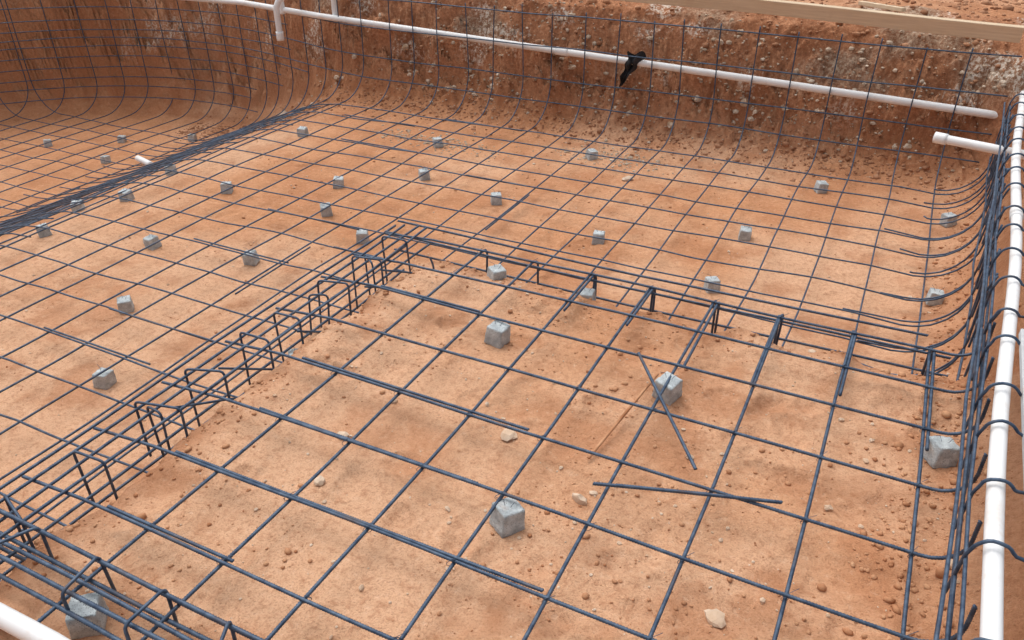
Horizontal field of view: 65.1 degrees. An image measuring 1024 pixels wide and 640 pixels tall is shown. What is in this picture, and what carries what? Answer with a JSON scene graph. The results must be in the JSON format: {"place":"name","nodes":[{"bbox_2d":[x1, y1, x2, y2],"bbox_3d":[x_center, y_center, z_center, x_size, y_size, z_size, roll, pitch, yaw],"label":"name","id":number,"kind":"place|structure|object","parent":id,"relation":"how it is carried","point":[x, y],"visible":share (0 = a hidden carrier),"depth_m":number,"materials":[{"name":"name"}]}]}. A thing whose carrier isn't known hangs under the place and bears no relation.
{"place":"outdoors","nodes":[
{"label":"outdoors","id":0,"kind":"place"},
{"bbox_2d":[0,0,1023,639],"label":"ground","id":1,"kind":"structure","parent":0,"point":[364,484],"depth_m":4.38,"materials":[{"name":"orange soil"}]},
{"bbox_2d":[0,602,69,639],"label":"pvc pipe","id":2,"kind":"object","parent":1,"relation":"on","point":[17,624],"visible":1,"depth_m":2.17,"materials":[{"name":"white plastic"}]},
{"bbox_2d":[35,220,51,237],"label":"concrete spacer block","id":3,"kind":"object","parent":1,"relation":"on","point":[44,233],"depth_m":5.67,"materials":[{"name":"concrete"}]},
{"bbox_2d":[43,137,52,146],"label":"concrete spacer block","id":4,"kind":"object","parent":1,"relation":"on","point":[50,144],"depth_m":9.39,"materials":[{"name":"concrete"}]},
{"bbox_2d":[70,199,85,211],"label":"concrete spacer block","id":5,"kind":"object","parent":1,"relation":"on","point":[76,208],"depth_m":6.24,"materials":[{"name":"concrete"}]},
{"bbox_2d":[65,592,108,639],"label":"concrete spacer block","id":6,"kind":"object","parent":1,"relation":"on","point":[78,629],"depth_m":2.24,"materials":[{"name":"concrete"}]},
{"bbox_2d":[92,364,116,389],"bbox_3d":[-2.084,0.286,4.094,0.084,0.118,0.084,10,31,10],"label":"concrete spacer block","id":7,"kind":"object","parent":1,"relation":"on","point":[106,380],"depth_m":4.08,"materials":[{"name":"concrete"}]},
{"bbox_2d":[100,155,110,163],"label":"concrete spacer block","id":8,"kind":"object","parent":1,"relation":"on","point":[106,157],"depth_m":8.91,"materials":[{"name":"concrete"}]},
{"bbox_2d":[117,133,126,142],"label":"concrete spacer block","id":9,"kind":"object","parent":1,"relation":"on","point":[122,140],"depth_m":9.51,"materials":[{"name":"concrete"}]},
{"bbox_2d":[117,293,133,313],"bbox_3d":[-2.283,-0.104,4.727,0.084,0.119,0.084,-13,40,-19],"label":"concrete spacer block","id":10,"kind":"object","parent":1,"relation":"on","point":[125,304],"depth_m":4.71,"materials":[{"name":"concrete"}]},
{"bbox_2d":[118,187,134,201],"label":"concrete spacer block","id":11,"kind":"object","parent":1,"relation":"on","point":[130,196],"depth_m":6.19,"materials":[{"name":"concrete"}]},
{"bbox_2d":[143,233,161,250],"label":"concrete spacer block","id":12,"kind":"object","parent":1,"relation":"on","point":[150,239],"depth_m":5.48,"materials":[{"name":"concrete"}]},
{"bbox_2d":[164,161,176,175],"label":"concrete spacer block","id":13,"kind":"object","parent":1,"relation":"on","point":[173,167],"depth_m":6.82,"materials":[{"name":"concrete"}]},
{"bbox_2d":[188,132,196,141],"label":"concrete spacer block","id":14,"kind":"object","parent":1,"relation":"on","point":[193,137],"depth_m":9.57,"materials":[{"name":"concrete"}]},
{"bbox_2d":[220,179,232,193],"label":"concrete spacer block","id":15,"kind":"object","parent":1,"relation":"on","point":[223,186],"depth_m":6.32,"materials":[{"name":"concrete"}]},
{"bbox_2d":[242,247,259,265],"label":"concrete spacer block","id":16,"kind":"object","parent":1,"relation":"on","point":[249,260],"depth_m":5.25,"materials":[{"name":"concrete"}]},
{"bbox_2d":[288,344,297,355],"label":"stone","id":17,"kind":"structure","parent":1,"relation":"on","point":[290,352],"depth_m":3.58,"materials":[{"name":"concrete"}]},
{"bbox_2d":[297,124,308,136],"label":"concrete spacer block","id":18,"kind":"object","parent":1,"relation":"on","point":[302,129],"depth_m":7.53,"materials":[{"name":"concrete"}]},
{"bbox_2d":[273,0,337,40],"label":"pvc riser pipe","id":19,"kind":"object","parent":1,"relation":"on","point":[278,6],"visible":0.91,"depth_m":8.48,"materials":[{"name":"white plastic"}]},
{"bbox_2d":[320,201,332,216],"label":"concrete spacer block","id":20,"kind":"object","parent":1,"relation":"on","point":[327,212],"depth_m":5.91,"materials":[{"name":"concrete"}]},
{"bbox_2d":[333,174,343,188],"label":"concrete spacer block","id":21,"kind":"object","parent":1,"relation":"on","point":[339,181],"depth_m":6.36,"materials":[{"name":"concrete"}]},
{"bbox_2d":[356,228,368,244],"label":"concrete spacer block","id":22,"kind":"object","parent":1,"relation":"on","point":[361,234],"depth_m":5.51,"materials":[{"name":"concrete"}]},
{"bbox_2d":[418,168,430,180],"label":"concrete spacer block","id":23,"kind":"object","parent":1,"relation":"on","point":[421,171],"depth_m":6.51,"materials":[{"name":"concrete"}]},
{"bbox_2d":[433,137,442,147],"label":"concrete spacer block","id":24,"kind":"object","parent":1,"relation":"on","point":[437,145],"depth_m":7.20,"materials":[{"name":"concrete"}]},
{"bbox_2d":[0,220,950,639],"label":"beam rebar cage","id":25,"kind":"object","parent":1,"relation":"on","point":[80,576],"visible":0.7,"depth_m":2.99,"materials":[{"name":"metal"}]},
{"bbox_2d":[2,6,987,639],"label":"pebbles","id":26,"kind":"object","parent":1,"relation":"on","point":[720,540],"visible":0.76,"depth_m":3.04,"materials":[{"name":"stone"}]},
{"bbox_2d":[490,192,501,204],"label":"concrete spacer block","id":27,"kind":"object","parent":1,"relation":"on","point":[495,201],"depth_m":6.04,"materials":[{"name":"concrete"}]},
{"bbox_2d":[487,262,506,279],"bbox_3d":[-0.077,-0.243,4.082,0.082,0.116,0.082,-15,39,-24],"label":"concrete spacer block","id":28,"kind":"object","parent":1,"relation":"on","point":[496,271],"depth_m":4.06,"materials":[{"name":"concrete"}]},
{"bbox_2d":[484,319,510,348],"bbox_3d":[-0.060,0.047,3.558,0.090,0.127,0.090,23,37,23],"label":"concrete spacer block","id":29,"kind":"object","parent":1,"relation":"on","point":[497,334],"depth_m":3.54,"materials":[{"name":"concrete"}]},
{"bbox_2d":[0,0,1013,580],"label":"floor rebar mesh","id":30,"kind":"object","parent":1,"relation":"on","point":[28,218],"visible":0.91,"depth_m":5.82,"materials":[{"name":"metal"}]},
{"bbox_2d":[135,155,152,164],"bbox_3d":[-3.856,-1.663,8.417,0.291,0.064,0.064,25,39,35],"label":"pvc offcut","id":31,"kind":"object","parent":30,"relation":"on","point":[140,159],"visible":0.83,"depth_m":8.39,"materials":[{"name":"white plastic"}]},
{"bbox_2d":[0,0,1023,639],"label":"wall rebar mesh","id":32,"kind":"object","parent":30,"relation":"attached to","point":[980,344],"depth_m":4.02,"materials":[{"name":"metal"}]},
{"bbox_2d":[185,0,997,118],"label":"pvc pipe","id":33,"kind":"object","parent":32,"relation":"attached to","point":[949,108],"visible":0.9,"depth_m":6.99,"materials":[{"name":"white plastic"}]},
{"bbox_2d":[619,51,645,86],"bbox_3d":[1.069,-2.215,7.119,0.229,0.339,0.072,14,34,22],"label":"black plastic scrap","id":34,"kind":"object","parent":32,"relation":"attached to","point":[631,63],"visible":1,"depth_m":7.09,"materials":[{"name":"black plastic"}]},
{"bbox_2d":[979,90,1023,639],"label":"pvc pipe","id":35,"kind":"object","parent":32,"relation":"attached to","point":[992,609],"visible":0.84,"depth_m":2.49,"materials":[{"name":"white plastic"}]},
{"bbox_2d":[1019,329,1023,484],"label":"pvc pipe","id":36,"kind":"object","parent":32,"relation":"on","point":[1021,347],"visible":1,"depth_m":2.75,"materials":[{"name":"white plastic"}]},
{"bbox_2d":[489,497,524,538],"bbox_3d":[-0.013,0.624,2.603,0.091,0.124,0.090,-12,32,-29],"label":"concrete spacer block","id":37,"kind":"object","parent":1,"relation":"on","point":[507,517],"depth_m":2.58,"materials":[{"name":"concrete"}]},
{"bbox_2d":[21,232,996,639],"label":"shelf rebar grid","id":38,"kind":"object","parent":1,"relation":"on","point":[371,526],"visible":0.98,"depth_m":2.77,"materials":[{"name":"metal"}]},
{"bbox_2d":[592,482,708,493],"bbox_3d":[0.450,0.549,2.612,0.375,0.014,0.014,4,31,7],"label":"loose rebar","id":39,"kind":"object","parent":38,"relation":"on","point":[604,484],"visible":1,"depth_m":2.62,"materials":[{"name":"metal"}]},
{"bbox_2d":[637,352,697,469],"bbox_3d":[0.570,0.320,3.004,0.014,0.023,0.709,-4,31,-7],"label":"loose rebar","id":40,"kind":"object","parent":38,"relation":"attached to","point":[686,450],"visible":1,"depth_m":2.95,"materials":[{"name":"metal"}]},
{"bbox_2d":[615,483,782,503],"bbox_3d":[0.601,0.561,2.592,0.533,0.022,0.014,4,31,7],"label":"loose rebar","id":41,"kind":"object","parent":38,"relation":"attached to","point":[701,494],"visible":1,"depth_m":2.59,"materials":[{"name":"metal"}]},
{"bbox_2d":[0,115,1023,639],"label":"dirt clods","id":42,"kind":"object","parent":1,"relation":"on","point":[898,445],"visible":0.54,"depth_m":2.90,"materials":[{"name":"soil"}]},
{"bbox_2d":[579,287,595,300],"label":"concrete spacer block","id":43,"kind":"object","parent":1,"relation":"on","point":[587,293],"depth_m":3.92,"materials":[{"name":"concrete"}]},
{"bbox_2d":[585,148,597,160],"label":"concrete spacer block","id":44,"kind":"object","parent":1,"relation":"on","point":[591,151],"depth_m":6.93,"materials":[{"name":"concrete"}]},
{"bbox_2d":[167,0,1023,202],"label":"bank clods","id":45,"kind":"object","parent":1,"relation":"on","point":[975,42],"visible":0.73,"depth_m":7.04,"materials":[{"name":"soil"}]},
{"bbox_2d":[592,230,604,244],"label":"concrete spacer block","id":46,"kind":"object","parent":1,"relation":"on","point":[598,233],"depth_m":5.47,"materials":[{"name":"concrete"}]},
{"bbox_2d":[587,373,658,458],"bbox_3d":[0.433,0.358,3.074,0.014,0.062,0.563,20,36,29],"label":"wooden stick","id":47,"kind":"object","parent":1,"relation":"on","point":[609,432],"visible":0.88,"depth_m":3.05,"materials":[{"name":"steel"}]},
{"bbox_2d":[257,0,1006,149],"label":"limestone rocks","id":48,"kind":"object","parent":1,"relation":"on","point":[669,124],"visible":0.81,"depth_m":7.20,"materials":[{"name":"beige stone"}]},
{"bbox_2d":[314,176,960,627],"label":"stones","id":49,"kind":"object","parent":1,"relation":"on","point":[714,618],"visible":0.77,"depth_m":2.71,"materials":[{"name":"beige stone"}]},
{"bbox_2d":[652,371,682,405],"bbox_3d":[0.623,0.259,3.195,0.091,0.126,0.090,31,49,34],"label":"concrete spacer block","id":50,"kind":"object","parent":1,"relation":"on","point":[672,393],"depth_m":3.18,"materials":[{"name":"concrete"}]},
{"bbox_2d":[703,274,720,292],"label":"concrete spacer block","id":51,"kind":"object","parent":1,"relation":"on","point":[714,279],"depth_m":4.87,"materials":[{"name":"concrete"}]},
{"bbox_2d":[738,225,751,240],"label":"concrete spacer block","id":52,"kind":"object","parent":1,"relation":"on","point":[745,233],"depth_m":5.49,"materials":[{"name":"concrete"}]},
{"bbox_2d":[616,0,1023,42],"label":"wooden form board","id":53,"kind":"object","parent":1,"relation":"on","point":[939,25],"visible":1,"depth_m":6.21,"materials":[{"name":"brown wood"}]},
{"bbox_2d":[813,180,828,193],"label":"concrete spacer block","id":54,"kind":"object","parent":1,"relation":"on","point":[822,184],"depth_m":6.23,"materials":[{"name":"concrete"}]},
{"bbox_2d":[858,1,905,11],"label":"wooden stake","id":55,"kind":"object","parent":1,"relation":"on","point":[882,6],"visible":1,"depth_m":6.42,"materials":[{"name":"brown wood"}]},
{"bbox_2d":[925,285,944,305],"bbox_3d":[2.477,-0.146,4.684,0.085,0.120,0.084,15,33,12],"label":"concrete spacer block","id":56,"kind":"object","parent":1,"relation":"on","point":[933,292],"depth_m":4.67,"materials":[{"name":"concrete"}]},
{"bbox_2d":[923,435,959,468],"bbox_3d":[1.528,0.456,2.846,0.093,0.124,0.091,3,27,-5],"label":"concrete spacer block","id":57,"kind":"object","parent":1,"relation":"on","point":[943,452],"depth_m":2.82,"materials":[{"name":"concrete"}]},
{"bbox_2d":[939,212,957,227],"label":"concrete spacer block","id":58,"kind":"object","parent":1,"relation":"on","point":[947,215],"depth_m":5.60,"materials":[{"name":"concrete"}]},
{"bbox_2d":[932,132,1023,159],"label":"capped pvc pipe","id":59,"kind":"object","parent":1,"relation":"on","point":[942,138],"visible":0.88,"depth_m":5.30,"materials":[{"name":"white plastic"}]},
{"bbox_2d":[343,0,1009,178],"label":"gravel","id":60,"kind":"structure","parent":0,"point":[796,70],"depth_m":6.97,"materials":[{"name":"brown gravel"}]}
]}

